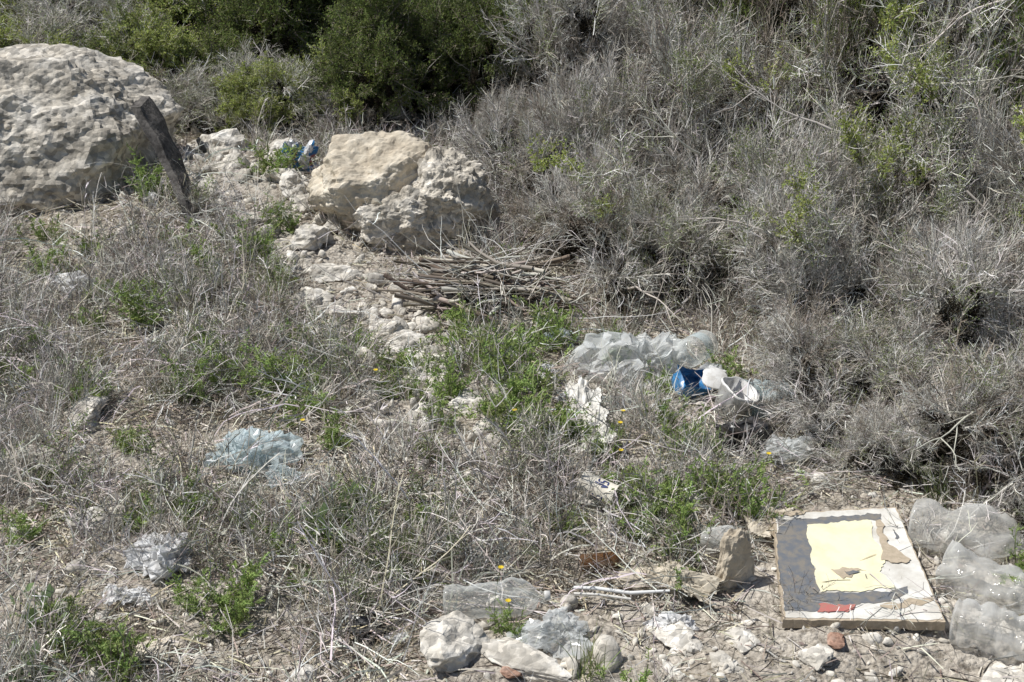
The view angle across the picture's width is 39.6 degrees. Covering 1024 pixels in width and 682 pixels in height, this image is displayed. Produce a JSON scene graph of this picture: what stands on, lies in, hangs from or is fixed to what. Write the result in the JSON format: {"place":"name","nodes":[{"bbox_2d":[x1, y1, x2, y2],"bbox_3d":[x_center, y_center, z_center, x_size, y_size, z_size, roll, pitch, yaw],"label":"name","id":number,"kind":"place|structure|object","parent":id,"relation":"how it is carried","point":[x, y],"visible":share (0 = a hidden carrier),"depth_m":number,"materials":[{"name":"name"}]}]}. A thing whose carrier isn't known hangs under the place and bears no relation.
{"place":"outdoors","nodes":[
{"label":"outdoors","id":0,"kind":"place"},
{"bbox_2d":[0,18,1023,681],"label":"ground","id":1,"kind":"structure","parent":0,"point":[968,660],"depth_m":5.27,"materials":[{"name":"soil"}]},
{"bbox_2d":[0,501,49,546],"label":"green weed","id":2,"kind":"object","parent":1,"relation":"on","point":[35,531],"visible":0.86,"depth_m":5.42,"materials":[{"name":"green plant"}]},
{"bbox_2d":[9,583,83,645],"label":"broadleaf plant","id":3,"kind":"object","parent":1,"relation":"on","point":[31,612],"visible":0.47,"depth_m":4.88,"materials":[{"name":"green plant"}]},
{"bbox_2d":[0,0,117,54],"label":"pale green shrub","id":4,"kind":"object","parent":1,"relation":"on","point":[19,32],"visible":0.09,"depth_m":10.90,"materials":[{"name":"green plant"}]},
{"bbox_2d":[18,236,101,281],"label":"green weed","id":5,"kind":"object","parent":1,"relation":"on","point":[32,252],"visible":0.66,"depth_m":7.79,"materials":[{"name":"green plant"}]},
{"bbox_2d":[37,598,120,655],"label":"green weed","id":6,"kind":"object","parent":1,"relation":"on","point":[59,642],"visible":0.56,"depth_m":4.78,"materials":[{"name":"green plant"}]},
{"bbox_2d":[64,387,107,432],"bbox_3d":[-1.896,0.317,6.323,0.200,0.128,0.353,-5,26,-11],"label":"pale stone","id":7,"kind":"object","parent":1,"relation":"on","point":[97,400],"visible":0.67,"depth_m":6.27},
{"bbox_2d":[0,43,183,215],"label":"conglomerate boulder","id":8,"kind":"object","parent":1,"relation":"on","point":[65,109],"visible":0.69,"depth_m":8.77,"materials":[{"name":"stone"}]},
{"bbox_2d":[0,0,191,63],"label":"gray twig shrub","id":9,"kind":"object","parent":1,"relation":"on","point":[90,22],"visible":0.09,"depth_m":11.42,"materials":[{"name":"grey plant"}]},
{"bbox_2d":[53,612,142,676],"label":"green weed","id":10,"kind":"object","parent":1,"relation":"on","point":[115,650],"visible":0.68,"depth_m":4.66,"materials":[{"name":"green plant"}]},
{"bbox_2d":[41,0,251,131],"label":"pale green shrub","id":11,"kind":"object","parent":1,"relation":"on","point":[151,43],"visible":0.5,"depth_m":10.52,"materials":[{"name":"green plant"}]},
{"bbox_2d":[108,273,188,333],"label":"green weed","id":12,"kind":"object","parent":1,"relation":"on","point":[135,316],"visible":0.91,"depth_m":7.19,"materials":[{"name":"green plant"}]},
{"bbox_2d":[123,531,201,580],"bbox_3d":[-1.288,0.784,5.221,0.270,0.148,0.258,0,25,0],"label":"white plastic bag","id":13,"kind":"object","parent":1,"relation":"on","point":[161,562],"visible":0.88,"depth_m":5.18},
{"bbox_2d":[131,96,200,234],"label":"wooden plank","id":14,"kind":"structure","parent":1,"relation":"on","point":[150,118],"depth_m":8.60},
{"bbox_2d":[124,142,213,205],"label":"green weed","id":15,"kind":"object","parent":1,"relation":"on","point":[142,173],"visible":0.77,"depth_m":8.64,"materials":[{"name":"green plant"}]},
{"bbox_2d":[149,59,250,139],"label":"gray twig shrub","id":16,"kind":"object","parent":1,"relation":"on","point":[181,99],"visible":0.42,"depth_m":10.10,"materials":[{"name":"grey plant"}]},
{"bbox_2d":[163,565,251,614],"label":"green weed","id":17,"kind":"object","parent":1,"relation":"on","point":[191,598],"visible":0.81,"depth_m":5.00,"materials":[{"name":"green plant"}]},
{"bbox_2d":[83,0,334,80],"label":"pale green shrub","id":18,"kind":"object","parent":1,"relation":"on","point":[189,14],"visible":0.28,"depth_m":11.41,"materials":[{"name":"green plant"}]},
{"bbox_2d":[158,342,260,406],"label":"green weed","id":19,"kind":"object","parent":1,"relation":"on","point":[199,373],"visible":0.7,"depth_m":6.48,"materials":[{"name":"green plant"}]},
{"bbox_2d":[181,581,261,641],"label":"green weed","id":20,"kind":"object","parent":1,"relation":"on","point":[240,609],"visible":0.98,"depth_m":4.89,"materials":[{"name":"green plant"}]},
{"bbox_2d":[196,128,251,154],"bbox_3d":[-1.951,-1.321,9.597,0.400,0.234,0.318,21,32,38],"label":"pale stone","id":21,"kind":"object","parent":1,"relation":"on","point":[230,138],"visible":0.62,"depth_m":9.48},
{"bbox_2d":[179,552,271,615],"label":"green weed","id":22,"kind":"object","parent":1,"relation":"on","point":[246,578],"visible":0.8,"depth_m":5.00,"materials":[{"name":"green plant"}]},
{"bbox_2d":[210,212,280,261],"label":"green weed","id":23,"kind":"object","parent":1,"relation":"on","point":[262,239],"visible":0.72,"depth_m":7.91,"materials":[{"name":"green plant"}]},
{"bbox_2d":[199,426,303,475],"bbox_3d":[-1.093,0.454,5.970,0.438,0.178,0.325,0,25,0],"label":"pale blue plastic bag","id":24,"kind":"object","parent":1,"relation":"on","point":[237,442],"visible":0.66,"depth_m":5.92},
{"bbox_2d":[236,137,312,180],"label":"green weed","id":25,"kind":"object","parent":1,"relation":"on","point":[266,163],"visible":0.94,"depth_m":8.93,"materials":[{"name":"green plant"}]},
{"bbox_2d":[185,24,366,137],"bbox_3d":[-1.822,-1.804,10.280,1.234,0.872,1.299,-12,28,-25],"label":"pale green shrub","id":26,"kind":"object","parent":1,"relation":"on","point":[283,85],"visible":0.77,"depth_m":9.98,"materials":[{"name":"green plant"}]},
{"bbox_2d":[227,342,324,402],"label":"green weed","id":27,"kind":"object","parent":1,"relation":"on","point":[266,363],"visible":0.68,"depth_m":6.46,"materials":[{"name":"green plant"}]},
{"bbox_2d":[253,193,308,233],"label":"green weed","id":28,"kind":"object","parent":1,"relation":"on","point":[293,223],"visible":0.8,"depth_m":8.37,"materials":[{"name":"green plant"}]},
{"bbox_2d":[279,168,305,198],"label":"pale stone","id":29,"kind":"object","parent":1,"relation":"on","point":[292,179],"visible":0.86,"depth_m":8.75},
{"bbox_2d":[277,139,319,171],"bbox_3d":[-1.382,-1.186,9.155,0.290,0.222,0.156,6,26,13],"label":"snack packet","id":30,"kind":"object","parent":1,"relation":"on","point":[310,149],"visible":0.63,"depth_m":9.12,"materials":[{"name":"blue plastic"}]},
{"bbox_2d":[288,224,329,249],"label":"pale stone","id":31,"kind":"object","parent":1,"relation":"on","point":[310,238],"visible":0.93,"depth_m":8.19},
{"bbox_2d":[198,0,429,85],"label":"green shrub","id":32,"kind":"object","parent":1,"relation":"on","point":[302,17],"visible":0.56,"depth_m":11.02,"materials":[{"name":"green plant"}]},
{"bbox_2d":[306,263,350,282],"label":"pale stone","id":33,"kind":"object","parent":1,"relation":"on","point":[337,271],"visible":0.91,"depth_m":7.89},
{"bbox_2d":[316,403,358,450],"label":"green weed","id":34,"kind":"object","parent":1,"relation":"on","point":[327,438],"visible":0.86,"depth_m":6.01,"materials":[{"name":"green plant"}]},
{"bbox_2d":[297,86,412,140],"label":"gray twig shrub","id":35,"kind":"object","parent":1,"relation":"on","point":[390,118],"visible":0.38,"depth_m":10.00,"materials":[{"name":"grey plant"}]},
{"bbox_2d":[361,337,429,380],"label":"green weed","id":36,"kind":"object","parent":1,"relation":"on","point":[382,355],"visible":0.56,"depth_m":6.75,"materials":[{"name":"green plant"}]},
{"bbox_2d":[369,361,431,399],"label":"green weed","id":37,"kind":"object","parent":1,"relation":"on","point":[396,390],"visible":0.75,"depth_m":6.51,"materials":[{"name":"green plant"}]},
{"bbox_2d":[306,130,500,254],"bbox_3d":[-0.650,-0.883,8.502,1.168,0.688,0.831,0,25,0],"label":"tan boulder","id":38,"kind":"object","parent":1,"relation":"on","point":[406,180],"visible":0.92,"depth_m":8.25,"materials":[{"name":"stone"}]},
{"bbox_2d":[298,0,509,132],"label":"green shrub","id":39,"kind":"object","parent":1,"relation":"on","point":[380,52],"visible":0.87,"depth_m":9.98,"materials":[{"name":"green plant"}]},
{"bbox_2d":[402,350,476,400],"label":"green weed","id":40,"kind":"object","parent":1,"relation":"on","point":[458,388],"visible":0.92,"depth_m":6.47,"materials":[{"name":"green plant"}]},
{"bbox_2d":[419,610,489,672],"bbox_3d":[-0.209,1.026,4.778,0.264,0.151,0.216,-17,30,-32],"label":"pale stone","id":41,"kind":"object","parent":1,"relation":"on","point":[453,640],"visible":0.95,"depth_m":4.73,"materials":[{"name":"stone"}]},
{"bbox_2d":[426,292,494,343],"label":"green weed","id":42,"kind":"object","parent":1,"relation":"on","point":[457,312],"visible":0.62,"depth_m":7.20,"materials":[{"name":"green plant"}]},
{"bbox_2d":[425,315,518,376],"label":"green weed","id":43,"kind":"object","parent":1,"relation":"on","point":[451,338],"visible":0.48,"depth_m":6.79,"materials":[{"name":"green plant"}]},
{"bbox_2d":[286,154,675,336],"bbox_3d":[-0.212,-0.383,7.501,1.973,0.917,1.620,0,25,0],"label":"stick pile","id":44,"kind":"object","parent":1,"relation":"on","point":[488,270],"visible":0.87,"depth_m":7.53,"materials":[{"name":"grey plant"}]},
{"bbox_2d":[428,79,546,159],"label":"gray twig shrub","id":45,"kind":"object","parent":1,"relation":"on","point":[482,113],"visible":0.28,"depth_m":9.59,"materials":[{"name":"grey plant"}]},
{"bbox_2d":[444,360,538,420],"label":"green weed","id":46,"kind":"object","parent":1,"relation":"on","point":[515,384],"visible":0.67,"depth_m":6.24,"materials":[{"name":"green plant"}]},
{"bbox_2d":[455,323,541,386],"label":"green weed","id":47,"kind":"object","parent":1,"relation":"on","point":[494,364],"visible":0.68,"depth_m":6.59,"materials":[{"name":"green plant"}]},
{"bbox_2d":[486,597,528,642],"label":"green weed","id":48,"kind":"object","parent":1,"relation":"on","point":[508,628],"visible":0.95,"depth_m":4.88,"materials":[{"name":"green plant"}]},
{"bbox_2d":[0,83,1023,681],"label":"dry brush","id":49,"kind":"object","parent":1,"relation":"on","point":[542,449],"visible":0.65,"depth_m":5.81,"materials":[{"name":"grey plant"}]},
{"bbox_2d":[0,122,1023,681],"bbox_3d":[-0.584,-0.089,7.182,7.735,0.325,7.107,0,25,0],"label":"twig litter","id":50,"kind":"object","parent":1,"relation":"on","point":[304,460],"visible":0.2,"depth_m":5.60,"materials":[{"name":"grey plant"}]},
{"bbox_2d":[0,124,1023,681],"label":"rubble stones","id":51,"kind":"object","parent":1,"relation":"on","point":[602,648],"visible":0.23,"depth_m":5.82,"materials":[{"name":"stone"}]},
{"bbox_2d":[408,0,640,122],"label":"green shrub","id":52,"kind":"object","parent":1,"relation":"on","point":[476,10],"visible":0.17,"depth_m":10.00,"materials":[{"name":"green plant"}]},
{"bbox_2d":[479,637,571,681],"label":"pale stone","id":53,"kind":"object","parent":1,"relation":"on","point":[508,651],"visible":0.97,"depth_m":4.68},
{"bbox_2d":[475,367,579,437],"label":"green weed","id":54,"kind":"object","parent":1,"relation":"on","point":[526,398],"visible":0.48,"depth_m":6.11,"materials":[{"name":"green plant"}]},
{"bbox_2d":[506,351,569,395],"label":"green weed","id":55,"kind":"object","parent":1,"relation":"on","point":[547,372],"visible":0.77,"depth_m":6.46,"materials":[{"name":"green plant"}]},
{"bbox_2d":[511,294,586,351],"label":"green weed","id":56,"kind":"object","parent":1,"relation":"on","point":[557,325],"visible":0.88,"depth_m":7.05,"materials":[{"name":"green plant"}]},
{"bbox_2d":[506,606,592,662],"bbox_3d":[0.130,0.990,4.837,0.304,0.117,0.247,0,25,0],"label":"clear plastic bag","id":57,"kind":"object","parent":1,"relation":"on","point":[547,622],"visible":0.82,"depth_m":4.82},
{"bbox_2d":[435,34,665,212],"bbox_3d":[0.273,-1.268,8.875,1.574,1.453,1.295,8,26,16],"label":"gray twig shrub","id":58,"kind":"object","parent":1,"relation":"on","point":[559,108],"visible":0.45,"depth_m":8.61,"materials":[{"name":"grey plant"}]},
{"bbox_2d":[533,391,601,445],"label":"green weed","id":59,"kind":"object","parent":1,"relation":"on","point":[563,410],"visible":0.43,"depth_m":6.04,"materials":[{"name":"green plant"}]},
{"bbox_2d":[494,121,658,272],"bbox_3d":[0.380,-0.763,8.124,1.021,0.982,0.773,-2,25,-5],"label":"gray twig shrub","id":60,"kind":"object","parent":1,"relation":"on","point":[562,217],"visible":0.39,"depth_m":8.11,"materials":[{"name":"grey plant"}]},
{"bbox_2d":[565,375,608,436],"bbox_3d":[0.329,0.293,6.204,0.174,0.072,0.382,-2,39,-5],"label":"torn paper","id":61,"kind":"object","parent":1,"relation":"on","point":[585,393],"visible":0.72,"depth_m":6.27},
{"bbox_2d":[550,610,644,681],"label":"green grass tuft","id":62,"kind":"object","parent":1,"relation":"on","point":[588,665],"visible":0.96,"depth_m":4.68,"materials":[{"name":"green plant"}]},
{"bbox_2d":[576,470,620,504],"bbox_3d":[0.342,0.582,5.609,0.152,0.092,0.092,24,32,17],"label":"cream tin can","id":63,"kind":"object","parent":1,"relation":"on","point":[601,487],"visible":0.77,"depth_m":5.58,"materials":[{"name":"white"}]},
{"bbox_2d":[579,552,624,572],"bbox_3d":[0.334,0.819,5.270,0.170,0.070,0.070,-4,25,-6],"label":"clay brick shard","id":64,"kind":"object","parent":1,"relation":"on","point":[602,556],"visible":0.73,"depth_m":5.24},
{"bbox_2d":[472,0,742,143],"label":"gray twig shrub","id":65,"kind":"object","parent":1,"relation":"on","point":[573,30],"visible":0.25,"depth_m":9.59,"materials":[{"name":"grey plant"}]},
{"bbox_2d":[573,586,669,599],"bbox_3d":[0.388,0.894,5.047,0.343,0.027,0.054,3,25,5],"label":"stick","id":66,"kind":"object","parent":1,"relation":"on","point":[615,591],"visible":0.99,"depth_m":5.05,"materials":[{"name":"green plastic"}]},
{"bbox_2d":[563,331,686,391],"bbox_3d":[0.600,0.090,6.808,0.645,0.278,0.438,-16,29,-30],"label":"clear plastic bag","id":67,"kind":"object","parent":1,"relation":"on","point":[641,347],"visible":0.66,"depth_m":6.75,"materials":[{"name":"plastic"}]},
{"bbox_2d":[602,456,664,510],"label":"green weed","id":68,"kind":"object","parent":1,"relation":"on","point":[629,478],"visible":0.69,"depth_m":5.59,"materials":[{"name":"green plant"}]},
{"bbox_2d":[600,566,700,600],"bbox_3d":[0.499,0.864,5.163,0.357,0.102,0.188,0,25,0],"label":"beige rag","id":69,"kind":"object","parent":1,"relation":"on","point":[634,578],"visible":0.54,"depth_m":5.11,"materials":[{"name":"fabric"}]},
{"bbox_2d":[541,139,766,324],"bbox_3d":[0.839,-0.560,7.712,1.482,1.074,1.022,-13,28,-26],"label":"gray twig shrub","id":70,"kind":"object","parent":1,"relation":"on","point":[665,238],"visible":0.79,"depth_m":7.54,"materials":[{"name":"grey plant"}]},
{"bbox_2d":[621,463,692,530],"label":"green weed","id":71,"kind":"object","parent":1,"relation":"on","point":[665,487],"visible":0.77,"depth_m":5.53,"materials":[{"name":"green plant"}]},
{"bbox_2d":[642,611,699,642],"bbox_3d":[0.552,0.983,4.925,0.199,0.080,0.132,0,25,0],"label":"white plastic bag","id":72,"kind":"object","parent":1,"relation":"on","point":[665,620],"visible":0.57,"depth_m":4.92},
{"bbox_2d":[648,623,703,655],"bbox_3d":[0.564,1.011,4.878,0.137,0.072,0.236,-18,30,-33],"label":"pale stone","id":73,"kind":"object","parent":1,"relation":"on","point":[670,636],"visible":0.98,"depth_m":4.83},
{"bbox_2d":[639,481,720,558],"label":"green weed","id":74,"kind":"object","parent":1,"relation":"on","point":[685,509],"visible":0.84,"depth_m":5.34,"materials":[{"name":"green plant"}]},
{"bbox_2d":[645,560,723,607],"bbox_3d":[0.619,0.861,5.090,0.287,0.064,0.152,15,43,18],"label":"cardboard scrap","id":75,"kind":"object","parent":1,"relation":"on","point":[706,585],"visible":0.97,"depth_m":5.08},
{"bbox_2d":[671,365,710,398],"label":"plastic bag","id":76,"kind":"object","parent":1,"relation":"on","point":[691,376],"visible":0.75,"depth_m":6.60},
{"bbox_2d":[519,0,863,220],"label":"gray twig shrub","id":77,"kind":"object","parent":1,"relation":"on","point":[707,88],"visible":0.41,"depth_m":8.37,"materials":[{"name":"grey plant"}]},
{"bbox_2d":[674,330,717,367],"bbox_3d":[0.870,0.043,6.811,0.153,0.144,0.300,15,22,29],"label":"clear plastic bottle","id":78,"kind":"object","parent":1,"relation":"on","point":[707,342],"visible":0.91,"depth_m":6.82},
{"bbox_2d":[709,650,743,673],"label":"pale stone","id":79,"kind":"object","parent":1,"relation":"on","point":[719,658],"visible":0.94,"depth_m":4.66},
{"bbox_2d":[684,444,774,517],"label":"green weed","id":80,"kind":"object","parent":1,"relation":"on","point":[759,472],"visible":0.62,"depth_m":5.55,"materials":[{"name":"green plant"}]},
{"bbox_2d":[714,528,754,593],"bbox_3d":[0.792,0.805,5.117,0.159,0.315,0.081,-17,30,-32],"label":"upright stone","id":81,"kind":"object","parent":1,"relation":"on","point":[735,557],"visible":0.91,"depth_m":5.07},
{"bbox_2d":[603,0,869,135],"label":"dark twig shrub","id":82,"kind":"object","parent":1,"relation":"on","point":[744,7],"visible":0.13,"depth_m":9.56,"materials":[{"name":"grey plant"}]},
{"bbox_2d":[714,376,759,421],"bbox_3d":[0.983,0.245,6.256,0.187,0.193,0.188,28,29,4],"label":"white plastic bucket","id":83,"kind":"object","parent":1,"relation":"on","point":[727,384],"visible":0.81,"depth_m":6.24,"materials":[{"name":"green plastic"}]},
{"bbox_2d":[724,626,760,654],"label":"pale stone","id":84,"kind":"object","parent":1,"relation":"on","point":[745,634],"visible":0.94,"depth_m":4.80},
{"bbox_2d":[709,417,784,457],"bbox_3d":[0.990,0.411,6.069,0.387,0.144,0.240,10,27,21],"label":"black plastic bag","id":85,"kind":"object","parent":1,"relation":"on","point":[750,423],"visible":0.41,"depth_m":6.04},
{"bbox_2d":[719,378,800,424],"bbox_3d":[1.124,0.273,6.393,0.339,0.226,0.245,10,27,21],"label":"pale blue plastic bag","id":86,"kind":"object","parent":1,"relation":"on","point":[758,388],"visible":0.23,"depth_m":6.33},
{"bbox_2d":[714,458,810,522],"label":"green weed","id":87,"kind":"object","parent":1,"relation":"on","point":[757,508],"visible":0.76,"depth_m":5.46,"materials":[{"name":"green plant"}]},
{"bbox_2d":[743,504,791,537],"bbox_3d":[0.981,0.686,5.417,0.204,0.040,0.205,-5,31,-10],"label":"rock","id":88,"kind":"object","parent":1,"relation":"on","point":[753,527],"visible":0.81,"depth_m":5.39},
{"bbox_2d":[526,0,1023,300],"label":"green shrub sprigs","id":89,"kind":"object","parent":1,"relation":"on","point":[894,60],"visible":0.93,"depth_m":7.09,"materials":[{"name":"green plant"}]},
{"bbox_2d":[546,0,1023,470],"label":"dead branches","id":90,"kind":"object","parent":1,"relation":"on","point":[725,220],"visible":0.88,"depth_m":7.11,"materials":[{"name":"wood"}]},
{"bbox_2d":[761,434,813,467],"bbox_3d":[1.152,0.448,5.954,0.220,0.145,0.213,8,26,16],"label":"clear plastic bag","id":91,"kind":"object","parent":1,"relation":"on","point":[793,442],"visible":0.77,"depth_m":5.91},
{"bbox_2d":[637,57,958,301],"bbox_3d":[1.563,-0.819,7.744,1.757,1.486,1.660,15,29,30],"label":"gray twig shrub","id":92,"kind":"object","parent":1,"relation":"on","point":[831,156],"visible":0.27,"depth_m":7.47,"materials":[{"name":"grey plant"}]},
{"bbox_2d":[737,287,874,436],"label":"gray twig shrub","id":93,"kind":"object","parent":1,"relation":"on","point":[774,370],"visible":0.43,"depth_m":6.31,"materials":[{"name":"grey plant"}]},
{"bbox_2d":[708,143,914,382],"bbox_3d":[1.420,-0.284,6.846,1.030,1.228,1.361,-3,25,-7],"label":"gray twig shrub","id":94,"kind":"object","parent":1,"relation":"on","point":[786,277],"visible":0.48,"depth_m":6.79,"materials":[{"name":"grey plant"}]},
{"bbox_2d":[791,643,833,670],"bbox_3d":[1.001,1.049,4.714,0.124,0.073,0.125,-17,30,-32],"label":"pale stone","id":95,"kind":"object","parent":1,"relation":"on","point":[818,656],"visible":0.98,"depth_m":4.68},
{"bbox_2d":[772,507,945,630],"bbox_3d":[1.202,0.813,5.156,0.553,0.068,0.701,0,25,0],"label":"discarded chipboard panel","id":96,"kind":"object","parent":1,"relation":"on","point":[835,544],"visible":0.98,"depth_m":5.09,"materials":[{"name":"wood"}]},
{"bbox_2d":[776,380,970,491],"bbox_3d":[1.496,0.376,5.867,0.833,0.509,0.686,15,29,29],"label":"gray twig shrub","id":97,"kind":"object","parent":1,"relation":"on","point":[882,447],"visible":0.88,"depth_m":5.74,"materials":[{"name":"grey plant"}]},
{"bbox_2d":[740,268,1011,446],"bbox_3d":[1.629,0.122,6.253,1.358,0.844,0.937,-8,26,-18],"label":"gray twig shrub","id":98,"kind":"object","parent":1,"relation":"on","point":[871,359],"visible":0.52,"depth_m":6.14,"materials":[{"name":"grey plant"}]},
{"bbox_2d":[732,0,1023,258],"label":"dark twig shrub","id":99,"kind":"object","parent":1,"relation":"on","point":[849,26],"visible":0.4,"depth_m":8.10,"materials":[{"name":"grey plant"}]},
{"bbox_2d":[828,175,1023,395],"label":"gray twig shrub","id":100,"kind":"object","parent":1,"relation":"on","point":[955,303],"visible":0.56,"depth_m":6.33,"materials":[{"name":"grey plant"}]},
{"bbox_2d":[859,56,1023,313],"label":"leafy gray shrub","id":101,"kind":"object","parent":1,"relation":"on","point":[977,184],"visible":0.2,"depth_m":7.21,"materials":[{"name":"grey plant"}]},
{"bbox_2d":[868,308,1023,525],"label":"gray twig shrub","id":102,"kind":"object","parent":1,"relation":"on","point":[1002,416],"visible":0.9,"depth_m":5.57,"materials":[{"name":"grey plant"}]},
{"bbox_2d":[907,0,1023,188],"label":"dark twig shrub","id":103,"kind":"object","parent":1,"relation":"on","point":[1011,41],"visible":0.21,"depth_m":7.70,"materials":[{"name":"grey plant"}]},
{"bbox_2d":[908,498,1022,559],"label":"plastic bag","id":104,"kind":"object","parent":1,"relation":"on","point":[1011,522],"visible":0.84,"depth_m":5.29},
{"bbox_2d":[908,60,1023,353],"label":"gray twig shrub","id":105,"kind":"object","parent":1,"relation":"on","point":[1002,177],"visible":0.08,"depth_m":6.96,"materials":[{"name":"grey plant"}]},
{"bbox_2d":[935,540,1023,618],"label":"plastic bag","id":106,"kind":"object","parent":1,"relation":"on","point":[960,547],"visible":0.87,"depth_m":5.06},
{"bbox_2d":[949,598,1023,660],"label":"plastic bag","id":107,"kind":"object","parent":1,"relation":"on","point":[982,608],"visible":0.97,"depth_m":4.80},
{"bbox_2d":[981,662,1023,681],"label":"pale stone","id":108,"kind":"object","parent":1,"relation":"on","point":[996,672],"visible":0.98,"depth_m":4.67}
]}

